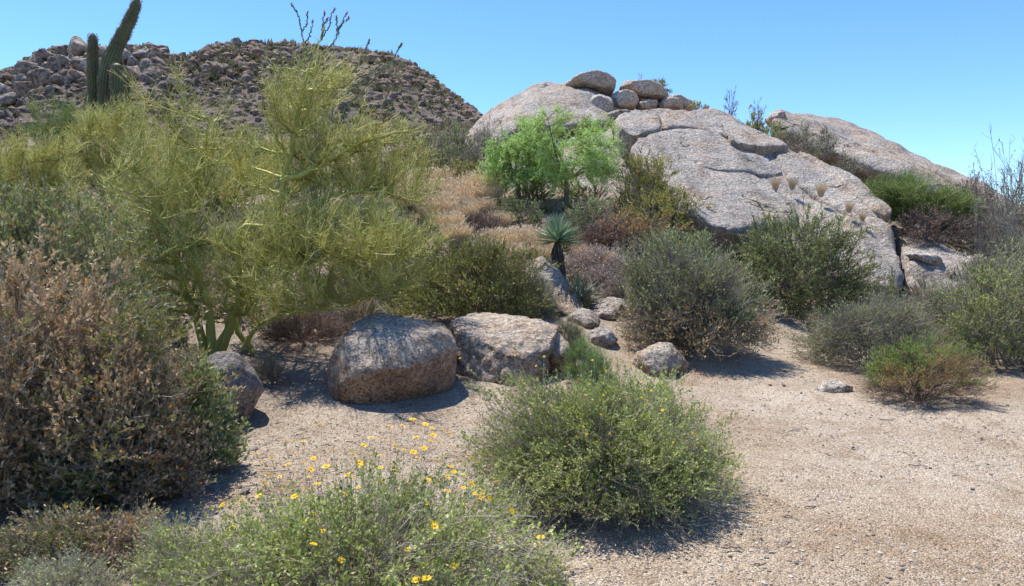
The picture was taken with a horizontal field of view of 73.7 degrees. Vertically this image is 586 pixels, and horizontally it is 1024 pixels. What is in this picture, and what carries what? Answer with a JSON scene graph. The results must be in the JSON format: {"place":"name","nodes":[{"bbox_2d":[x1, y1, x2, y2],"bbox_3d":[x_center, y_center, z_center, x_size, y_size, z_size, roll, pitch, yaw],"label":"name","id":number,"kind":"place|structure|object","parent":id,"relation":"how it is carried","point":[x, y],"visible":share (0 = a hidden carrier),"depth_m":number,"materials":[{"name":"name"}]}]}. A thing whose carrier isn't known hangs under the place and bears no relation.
{"place":"outdoors","nodes":[
{"label":"outdoors","id":0,"kind":"place"},
{"bbox_2d":[13,46,470,137],"bbox_3d":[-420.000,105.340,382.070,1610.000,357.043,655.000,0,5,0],"label":"hills","id":1,"kind":"structure","parent":0,"point":[351,109],"depth_m":78.54,"materials":[{"name":"stone"}]},
{"bbox_2d":[13,81,35,95],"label":"boulder","id":2,"kind":"object","parent":1,"relation":"on","point":[24,87],"visible":0.64,"depth_m":102.62,"materials":[{"name":"stone"}]},
{"bbox_2d":[33,68,50,87],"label":"boulder","id":3,"kind":"object","parent":1,"relation":"on","point":[41,76],"visible":0.55,"depth_m":103.72,"materials":[{"name":"stone"}]},
{"bbox_2d":[67,36,86,56],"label":"boulder","id":4,"kind":"object","parent":1,"relation":"on","point":[77,46],"visible":0.62,"depth_m":137.05,"materials":[{"name":"beige stone"}]},
{"bbox_2d":[0,38,479,137],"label":"hillside scrub","id":5,"kind":"object","parent":1,"relation":"on","point":[399,67],"visible":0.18,"depth_m":103.15,"materials":[{"name":"stone"}]},
{"bbox_2d":[0,38,482,137],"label":"hillside rocks","id":6,"kind":"object","parent":1,"relation":"on","point":[406,77],"visible":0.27,"depth_m":103.71,"materials":[{"name":"stone"}]},
{"bbox_2d":[1,284,980,561],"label":"pebbles","id":7,"kind":"object","parent":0,"point":[759,491],"visible":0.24,"depth_m":5.71,"materials":[{"name":"stone"}]},
{"bbox_2d":[0,128,1023,585],"bbox_3d":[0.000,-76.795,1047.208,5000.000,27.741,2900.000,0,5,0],"label":"ground","id":8,"kind":"structure","parent":0,"point":[954,508],"depth_m":5.15,"materials":[{"name":"sand"}]},
{"bbox_2d":[1,159,68,255],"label":"desert shrub","id":9,"kind":"object","parent":8,"relation":"on","point":[26,183],"visible":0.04,"depth_m":11.83,"materials":[{"name":"green plant"}]},
{"bbox_2d":[0,124,102,223],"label":"palo verde tree","id":10,"kind":"object","parent":8,"relation":"on","point":[36,169],"visible":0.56,"depth_m":14.20,"materials":[{"name":"green plant"}]},
{"bbox_2d":[18,88,88,212],"bbox_3d":[-12.381,-3.751,18.656,1.558,3.526,1.971,0,5,0],"label":"palo verde tree","id":11,"kind":"object","parent":8,"relation":"on","point":[65,112],"visible":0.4,"depth_m":18.41,"materials":[{"name":"green plant"}]},
{"bbox_2d":[0,541,136,585],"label":"brittlebush shrub","id":12,"kind":"object","parent":8,"relation":"on","point":[60,575],"visible":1,"depth_m":3.12,"materials":[{"name":"green plant"}]},
{"bbox_2d":[51,184,119,256],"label":"desert shrub","id":13,"kind":"object","parent":8,"relation":"on","point":[93,220],"visible":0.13,"depth_m":12.39,"materials":[{"name":"green plant"}]},
{"bbox_2d":[0,162,178,368],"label":"jojoba shrub","id":14,"kind":"object","parent":8,"relation":"on","point":[13,225],"visible":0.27,"depth_m":6.97,"materials":[{"name":"green plant"}]},
{"bbox_2d":[0,493,206,585],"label":"dry shrub","id":15,"kind":"object","parent":8,"relation":"on","point":[93,535],"visible":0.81,"depth_m":3.54,"materials":[{"name":"brown plant"}]},
{"bbox_2d":[53,94,166,223],"bbox_3d":[-9.652,-3.014,16.240,2.660,3.697,2.578,0,5,0],"label":"palo verde tree","id":16,"kind":"object","parent":8,"relation":"on","point":[99,120],"visible":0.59,"depth_m":16.01,"materials":[{"name":"green plant"}]},
{"bbox_2d":[84,0,142,187],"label":"saguaro cactus","id":17,"kind":"object","parent":8,"relation":"on","point":[103,84],"visible":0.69,"depth_m":24.18,"materials":[{"name":"plant"}]},
{"bbox_2d":[4,312,224,522],"bbox_3d":[-2.630,0.776,4.526,1.387,1.325,1.101,0,5,0],"label":"jojoba shrub","id":18,"kind":"object","parent":8,"relation":"on","point":[155,442],"visible":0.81,"depth_m":4.33,"materials":[{"name":"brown plant"}]},
{"bbox_2d":[0,217,245,528],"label":"jojoba shrub","id":19,"kind":"object","parent":8,"relation":"on","point":[24,322],"visible":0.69,"depth_m":4.36,"materials":[{"name":"brown plant"}]},
{"bbox_2d":[108,189,169,254],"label":"desert shrub","id":20,"kind":"object","parent":8,"relation":"on","point":[143,207],"visible":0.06,"depth_m":13.25,"materials":[{"name":"green plant"}]},
{"bbox_2d":[131,302,194,345],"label":"desert shrub","id":21,"kind":"object","parent":8,"relation":"on","point":[171,327],"visible":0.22,"depth_m":9.09,"materials":[{"name":"green plant"}]},
{"bbox_2d":[109,497,249,585],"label":"brittlebush shrub","id":22,"kind":"object","parent":8,"relation":"on","point":[167,538],"visible":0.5,"depth_m":3.12,"materials":[{"name":"green plant"}]},
{"bbox_2d":[161,200,228,254],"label":"desert shrub","id":23,"kind":"object","parent":8,"relation":"on","point":[199,231],"visible":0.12,"depth_m":13.87,"materials":[{"name":"green plant"}]},
{"bbox_2d":[162,343,254,475],"bbox_3d":[-2.306,0.885,5.051,0.773,1.023,0.637,0,5,0],"label":"jojoba shrub","id":24,"kind":"object","parent":8,"relation":"on","point":[226,454],"visible":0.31,"depth_m":5.00,"materials":[{"name":"green plant"}]},
{"bbox_2d":[184,351,264,425],"bbox_3d":[-2.693,0.875,6.345,0.649,0.689,0.931,3,5,30],"label":"boulder","id":25,"kind":"object","parent":8,"relation":"on","point":[250,393],"visible":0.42,"depth_m":6.21,"materials":[{"name":"stone"}]},
{"bbox_2d":[150,121,298,207],"bbox_3d":[-8.264,-3.471,19.467,4.737,2.660,3.444,1,5,15],"label":"palo verde tree","id":26,"kind":"object","parent":8,"relation":"on","point":[257,151],"visible":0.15,"depth_m":19.07,"materials":[{"name":"green plant"}]},
{"bbox_2d":[52,24,457,355],"bbox_3d":[-2.967,-1.214,8.547,5.085,4.328,3.122,1,5,17],"label":"palo verde tree","id":27,"kind":"object","parent":8,"relation":"on","point":[281,234],"visible":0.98,"depth_m":8.41,"materials":[{"name":"green plant"}]},
{"bbox_2d":[251,351,297,385],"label":"dry shrub","id":28,"kind":"object","parent":8,"relation":"on","point":[271,365],"visible":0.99,"depth_m":7.66,"materials":[{"name":"plant"}]},
{"bbox_2d":[253,308,354,343],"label":"dry shrub","id":29,"kind":"object","parent":8,"relation":"on","point":[292,323],"visible":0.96,"depth_m":9.52,"materials":[{"name":"plant"}]},
{"bbox_2d":[256,2,402,256],"bbox_3d":[-3.584,-3.116,13.240,3.000,5.243,0.764,1,5,14],"label":"ocotillo plant","id":30,"kind":"object","parent":8,"relation":"on","point":[323,33],"visible":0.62,"depth_m":13.13,"materials":[{"name":"green plant"}]},
{"bbox_2d":[124,418,583,585],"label":"brittlebush shrub","id":31,"kind":"object","parent":8,"relation":"on","point":[283,546],"visible":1,"depth_m":3.03,"materials":[{"name":"green plant"}]},
{"bbox_2d":[303,292,406,321],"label":"dry shrub","id":32,"kind":"object","parent":8,"relation":"on","point":[350,310],"visible":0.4,"depth_m":10.19,"materials":[{"name":"brown plant"}]},
{"bbox_2d":[321,245,392,284],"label":"desert shrub","id":33,"kind":"object","parent":8,"relation":"on","point":[333,272],"visible":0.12,"depth_m":11.74,"materials":[{"name":"green plant"}]},
{"bbox_2d":[340,188,406,230],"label":"desert shrub","id":34,"kind":"object","parent":8,"relation":"on","point":[361,200],"visible":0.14,"depth_m":15.71,"materials":[{"name":"green plant"}]},
{"bbox_2d":[326,313,456,404],"bbox_3d":[-1.286,0.782,7.473,1.401,0.998,1.472,0,5,0],"label":"boulder","id":35,"kind":"object","parent":8,"relation":"on","point":[379,358],"visible":0.84,"depth_m":6.95,"materials":[{"name":"stone"}]},
{"bbox_2d":[366,245,444,297],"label":"desert shrub","id":36,"kind":"object","parent":8,"relation":"on","point":[392,268],"visible":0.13,"depth_m":11.11,"materials":[{"name":"green plant"}]},
{"bbox_2d":[413,195,461,219],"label":"grass clump","id":37,"kind":"object","parent":8,"relation":"on","point":[437,206],"visible":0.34,"depth_m":16.07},
{"bbox_2d":[428,210,468,236],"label":"grass clump","id":38,"kind":"object","parent":8,"relation":"on","point":[454,219],"visible":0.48,"depth_m":15.15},
{"bbox_2d":[428,116,476,173],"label":"desert shrub","id":39,"kind":"object","parent":8,"relation":"on","point":[456,149],"visible":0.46,"depth_m":23.43,"materials":[{"name":"green plant"}]},
{"bbox_2d":[439,222,479,246],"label":"grass clump","id":40,"kind":"object","parent":8,"relation":"on","point":[461,231],"visible":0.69,"depth_m":14.40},
{"bbox_2d":[442,201,482,225],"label":"grass clump","id":41,"kind":"object","parent":8,"relation":"on","point":[469,211],"visible":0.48,"depth_m":15.94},
{"bbox_2d":[439,156,485,179],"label":"jojoba shrub","id":42,"kind":"object","parent":8,"relation":"on","point":[463,168],"visible":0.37,"depth_m":20.65,"materials":[{"name":"green plant"}]},
{"bbox_2d":[443,182,491,202],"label":"grass clump","id":43,"kind":"object","parent":8,"relation":"on","point":[463,190],"visible":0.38,"depth_m":17.20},
{"bbox_2d":[382,231,560,321],"bbox_3d":[-0.564,-0.236,10.018,2.667,1.408,2.076,0,5,0],"label":"jojoba shrub","id":44,"kind":"object","parent":8,"relation":"on","point":[487,268],"visible":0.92,"depth_m":9.61,"materials":[{"name":"green plant"}]},
{"bbox_2d":[462,196,496,218],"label":"grass clump","id":45,"kind":"object","parent":8,"relation":"on","point":[482,202],"visible":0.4,"depth_m":16.31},
{"bbox_2d":[454,108,505,175],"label":"dry shrub","id":46,"kind":"object","parent":8,"relation":"on","point":[475,150],"visible":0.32,"depth_m":22.05,"materials":[{"name":"grey plant"}]},
{"bbox_2d":[470,203,507,242],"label":"dry shrub","id":47,"kind":"object","parent":8,"relation":"on","point":[480,221],"visible":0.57,"depth_m":14.67,"materials":[{"name":"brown plant"}]},
{"bbox_2d":[473,183,508,205],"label":"grass clump","id":48,"kind":"object","parent":8,"relation":"on","point":[494,192],"visible":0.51,"depth_m":17.26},
{"bbox_2d":[0,117,1002,349],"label":"weeds","id":49,"kind":"object","parent":8,"relation":"on","point":[527,195],"visible":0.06,"depth_m":16.83,"materials":[{"name":"plant"}]},
{"bbox_2d":[449,312,558,384],"bbox_3d":[-0.099,0.750,8.245,1.354,0.909,1.443,0,5,0],"label":"boulder","id":50,"kind":"object","parent":8,"relation":"on","point":[489,345],"visible":0.65,"depth_m":7.82,"materials":[{"name":"stone"}]},
{"bbox_2d":[468,126,561,198],"bbox_3d":[0.106,-3.335,17.611,2.447,2.080,1.842,0,5,0],"label":"mesquite tree","id":51,"kind":"object","parent":8,"relation":"on","point":[497,164],"visible":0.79,"depth_m":17.43,"materials":[{"name":"green plant"}]},
{"bbox_2d":[494,226,543,247],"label":"grass clump","id":52,"kind":"object","parent":8,"relation":"on","point":[513,236],"visible":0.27,"depth_m":12.92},
{"bbox_2d":[492,193,546,225],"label":"desert shrub","id":53,"kind":"object","parent":8,"relation":"on","point":[534,215],"visible":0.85,"depth_m":15.83,"materials":[{"name":"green plant"}]},
{"bbox_2d":[469,533,581,585],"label":"brittlebush shrub","id":54,"kind":"object","parent":8,"relation":"on","point":[558,574],"visible":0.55,"depth_m":3.34,"materials":[{"name":"green plant"}]},
{"bbox_2d":[526,273,563,317],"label":"feathery plant","id":55,"kind":"object","parent":8,"relation":"on","point":[542,285],"visible":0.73,"depth_m":9.99,"materials":[{"name":"green plant"}]},
{"bbox_2d":[520,255,584,315],"bbox_3d":[0.633,-0.021,10.882,1.055,1.155,1.709,0,5,0],"label":"boulder","id":56,"kind":"object","parent":8,"relation":"on","point":[568,305],"visible":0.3,"depth_m":10.44,"materials":[{"name":"stone"}]},
{"bbox_2d":[487,100,627,202],"bbox_3d":[1.272,-3.433,17.489,3.867,2.603,2.624,0,5,0],"label":"mesquite tree","id":57,"kind":"object","parent":8,"relation":"on","point":[589,167],"visible":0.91,"depth_m":16.93,"materials":[{"name":"green plant"}]},
{"bbox_2d":[532,211,585,277],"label":"yucca plant","id":58,"kind":"object","parent":8,"relation":"on","point":[557,234],"visible":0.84,"depth_m":10.90,"materials":[{"name":"green plant"}]},
{"bbox_2d":[550,333,571,372],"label":"boulder","id":59,"kind":"object","parent":8,"relation":"on","point":[557,359],"visible":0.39,"depth_m":7.94,"materials":[{"name":"stone"}]},
{"bbox_2d":[551,312,589,349],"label":"feathery plant","id":60,"kind":"object","parent":8,"relation":"on","point":[570,331],"visible":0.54,"depth_m":8.60,"materials":[{"name":"green plant"}]},
{"bbox_2d":[566,308,600,327],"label":"boulder","id":61,"kind":"object","parent":8,"relation":"on","point":[588,318],"visible":0.55,"depth_m":9.75,"materials":[{"name":"beige stone"}]},
{"bbox_2d":[563,269,606,299],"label":"yucca plant","id":62,"kind":"object","parent":8,"relation":"on","point":[579,289],"visible":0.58,"depth_m":10.53,"materials":[{"name":"green plant"}]},
{"bbox_2d":[560,329,610,382],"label":"feathery plant","id":63,"kind":"object","parent":8,"relation":"on","point":[581,346],"visible":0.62,"depth_m":7.62,"materials":[{"name":"green plant"}]},
{"bbox_2d":[560,184,623,236],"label":"desert shrub","id":64,"kind":"object","parent":8,"relation":"on","point":[580,218],"visible":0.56,"depth_m":14.75,"materials":[{"name":"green plant"}]},
{"bbox_2d":[568,262,622,292],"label":"dry shrub","id":65,"kind":"object","parent":8,"relation":"on","point":[595,277],"visible":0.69,"depth_m":11.21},
{"bbox_2d":[573,346,623,397],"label":"feathery plant","id":66,"kind":"object","parent":8,"relation":"on","point":[598,363],"visible":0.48,"depth_m":7.05,"materials":[{"name":"green plant"}]},
{"bbox_2d":[564,240,639,279],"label":"dry shrub","id":67,"kind":"object","parent":8,"relation":"on","point":[597,255],"visible":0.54,"depth_m":11.96,"materials":[{"name":"plant"}]},
{"bbox_2d":[587,326,617,346],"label":"boulder","id":68,"kind":"object","parent":8,"relation":"on","point":[602,336],"visible":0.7,"depth_m":8.97,"materials":[{"name":"stone"}]},
{"bbox_2d":[567,202,643,260],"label":"brown shrub","id":69,"kind":"object","parent":8,"relation":"on","point":[589,237],"visible":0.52,"depth_m":13.15,"materials":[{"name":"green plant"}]},
{"bbox_2d":[453,354,767,548],"bbox_3d":[0.630,0.903,4.530,2.036,1.058,1.827,-2,5,-27],"label":"brittlebush shrub","id":70,"kind":"object","parent":8,"relation":"on","point":[611,441],"visible":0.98,"depth_m":4.21,"materials":[{"name":"green plant"}]},
{"bbox_2d":[591,297,634,319],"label":"boulder","id":71,"kind":"object","parent":8,"relation":"on","point":[605,308],"visible":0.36,"depth_m":10.21,"materials":[{"name":"beige stone"}]},
{"bbox_2d":[600,275,628,298],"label":"feathery plant","id":72,"kind":"object","parent":8,"relation":"on","point":[614,287],"visible":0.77,"depth_m":10.77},
{"bbox_2d":[588,191,694,264],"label":"rusty shrub","id":73,"kind":"object","parent":8,"relation":"on","point":[637,220],"visible":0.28,"depth_m":13.28,"materials":[{"name":"brown plant"}]},
{"bbox_2d":[608,142,681,223],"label":"jojoba shrub","id":74,"kind":"object","parent":8,"relation":"on","point":[642,177],"visible":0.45,"depth_m":17.21,"materials":[{"name":"green plant"}]},
{"bbox_2d":[631,342,689,376],"bbox_3d":[1.821,0.886,8.577,0.630,0.564,0.697,4,6,42],"label":"boulder","id":75,"kind":"object","parent":8,"relation":"on","point":[650,357],"visible":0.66,"depth_m":8.34,"materials":[{"name":"stone"}]},
{"bbox_2d":[624,181,714,237],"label":"jojoba shrub","id":76,"kind":"object","parent":8,"relation":"on","point":[667,201],"visible":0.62,"depth_m":16.15,"materials":[{"name":"green plant"}]},
{"bbox_2d":[628,220,739,304],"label":"jojoba shrub","id":77,"kind":"object","parent":8,"relation":"on","point":[699,243],"visible":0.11,"depth_m":11.22,"materials":[{"name":"green plant"}]},
{"bbox_2d":[600,221,793,358],"bbox_3d":[2.464,-0.073,9.355,2.423,1.835,2.340,0,5,0],"label":"dry shrub","id":78,"kind":"object","parent":8,"relation":"on","point":[717,309],"visible":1,"depth_m":8.98,"materials":[{"name":"green plant"}]},
{"bbox_2d":[459,81,1014,306],"bbox_3d":[9.800,-3.333,25.288,24.275,10.520,20.968,0,5,0],"label":"rock outcrop","id":79,"kind":"object","parent":8,"relation":"on","point":[727,164],"visible":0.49,"depth_m":19.96,"materials":[{"name":"beige stone"}]},
{"bbox_2d":[566,70,615,95],"bbox_3d":[3.089,-8.108,26.825,1.981,0.860,2.732,0,5,0],"label":"boulder","id":80,"kind":"object","parent":79,"relation":"on","point":[601,81],"visible":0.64,"depth_m":25.56,"materials":[{"name":"stone"}]},
{"bbox_2d":[591,94,612,111],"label":"boulder","id":81,"kind":"object","parent":79,"relation":"on","point":[603,102],"visible":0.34,"depth_m":24.59,"materials":[{"name":"stone"}]},
{"bbox_2d":[610,89,638,110],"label":"boulder","id":82,"kind":"object","parent":79,"relation":"on","point":[623,99],"visible":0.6,"depth_m":25.33,"materials":[{"name":"stone"}]},
{"bbox_2d":[639,99,657,108],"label":"boulder","id":83,"kind":"object","parent":79,"relation":"on","point":[653,103],"visible":0.52,"depth_m":26.35,"materials":[{"name":"stone"}]},
{"bbox_2d":[619,79,667,103],"bbox_3d":[5.258,-8.018,27.362,1.973,0.888,2.065,0,5,0],"label":"boulder","id":84,"kind":"object","parent":83,"relation":"on","point":[648,89],"visible":0.62,"depth_m":26.40,"materials":[{"name":"stone"}]},
{"bbox_2d":[656,97,682,109],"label":"boulder","id":85,"kind":"object","parent":79,"relation":"on","point":[673,103],"visible":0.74,"depth_m":26.26,"materials":[{"name":"stone"}]},
{"bbox_2d":[738,104,771,130],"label":"desert shrub","id":86,"kind":"object","parent":79,"relation":"on","point":[755,125],"visible":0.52,"depth_m":24.61,"materials":[{"name":"green plant"}]},
{"bbox_2d":[760,119,787,139],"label":"desert shrub","id":87,"kind":"object","parent":79,"relation":"on","point":[772,134],"visible":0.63,"depth_m":24.10,"materials":[{"name":"green plant"}]},
{"bbox_2d":[781,120,822,153],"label":"dry shrub","id":88,"kind":"object","parent":79,"relation":"on","point":[813,147],"visible":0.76,"depth_m":23.30,"materials":[{"name":"plant"}]},
{"bbox_2d":[813,123,840,160],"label":"dry shrub","id":89,"kind":"object","parent":79,"relation":"on","point":[827,138],"visible":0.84,"depth_m":24.15,"materials":[{"name":"grey plant"}]},
{"bbox_2d":[832,152,868,173],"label":"dry shrub","id":90,"kind":"object","parent":79,"relation":"on","point":[846,165],"visible":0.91,"depth_m":21.48,"materials":[{"name":"grey plant"}]},
{"bbox_2d":[860,162,985,230],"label":"shrub","id":91,"kind":"object","parent":79,"relation":"on","point":[897,194],"visible":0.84,"depth_m":18.04,"materials":[{"name":"green plant"}]},
{"bbox_2d":[905,252,942,265],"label":"boulder","id":92,"kind":"object","parent":79,"relation":"on","point":[931,259],"visible":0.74,"depth_m":15.89,"materials":[{"name":"stone"}]},
{"bbox_2d":[719,192,896,321],"bbox_3d":[6.149,-0.824,14.587,3.991,2.822,2.621,0,5,0],"label":"jojoba shrub","id":93,"kind":"object","parent":8,"relation":"on","point":[824,249],"visible":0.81,"depth_m":14.15,"materials":[{"name":"green plant"}]},
{"bbox_2d":[815,380,852,392],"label":"stone","id":94,"kind":"object","parent":8,"relation":"on","point":[832,386],"visible":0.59,"depth_m":7.67,"materials":[{"name":"stone"}]},
{"bbox_2d":[779,281,961,371],"bbox_3d":[4.844,0.453,9.266,2.398,1.278,1.761,0,5,0],"label":"desert shrub","id":95,"kind":"object","parent":8,"relation":"on","point":[841,338],"visible":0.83,"depth_m":9.03,"materials":[{"name":"green plant"}]},
{"bbox_2d":[880,265,902,330],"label":"desert shrub","id":96,"kind":"object","parent":8,"relation":"on","point":[890,287],"visible":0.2,"depth_m":13.60,"materials":[{"name":"green plant"}]},
{"bbox_2d":[851,331,1002,410],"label":"snakeweed shrub","id":97,"kind":"object","parent":8,"relation":"on","point":[907,359],"visible":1,"depth_m":7.06,"materials":[{"name":"green plant"}]},
{"bbox_2d":[891,201,981,246],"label":"brown shrub","id":98,"kind":"object","parent":8,"relation":"on","point":[927,226],"visible":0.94,"depth_m":17.26,"materials":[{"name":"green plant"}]},
{"bbox_2d":[888,269,1003,358],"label":"desert shrub","id":99,"kind":"object","parent":8,"relation":"on","point":[927,301],"visible":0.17,"depth_m":10.17,"materials":[{"name":"green plant"}]},
{"bbox_2d":[914,181,991,233],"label":"dry shrub","id":100,"kind":"object","parent":8,"relation":"on","point":[966,209],"visible":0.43,"depth_m":17.53,"materials":[{"name":"plant"}]},
{"bbox_2d":[912,233,1023,375],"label":"desert shrub","id":101,"kind":"object","parent":8,"relation":"on","point":[994,308],"visible":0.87,"depth_m":8.84,"materials":[{"name":"green plant"}]},
{"bbox_2d":[935,171,1000,244],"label":"brown shrub","id":102,"kind":"object","parent":8,"relation":"on","point":[975,179],"visible":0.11,"depth_m":18.68,"materials":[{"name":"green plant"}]},
{"bbox_2d":[952,125,1023,319],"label":"dry shrub","id":103,"kind":"object","parent":8,"relation":"on","point":[1007,208],"visible":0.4,"depth_m":12.62,"materials":[{"name":"grey plant"}]},
{"bbox_2d":[966,201,1021,257],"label":"brown shrub","id":104,"kind":"object","parent":8,"relation":"on","point":[983,238],"visible":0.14,"depth_m":17.50,"materials":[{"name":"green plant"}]},
{"bbox_2d":[983,182,1023,298],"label":"dry shrub","id":105,"kind":"object","parent":8,"relation":"on","point":[1013,232],"visible":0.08,"depth_m":11.37,"materials":[{"name":"grey plant"}]},
{"bbox_2d":[997,215,1023,351],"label":"desert shrub","id":106,"kind":"object","parent":8,"relation":"on","point":[1019,247],"visible":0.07,"depth_m":10.38,"materials":[{"name":"green plant"}]},
{"bbox_2d":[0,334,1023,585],"bbox_3d":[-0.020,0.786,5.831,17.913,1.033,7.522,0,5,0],"label":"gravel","id":107,"kind":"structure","parent":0,"point":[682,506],"depth_m":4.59,"materials":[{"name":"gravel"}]},
{"bbox_2d":[0,0,1023,203],"label":"sky","id":108,"kind":"structure","parent":0,"point":[931,78],"materials":[{"name":"blue"}]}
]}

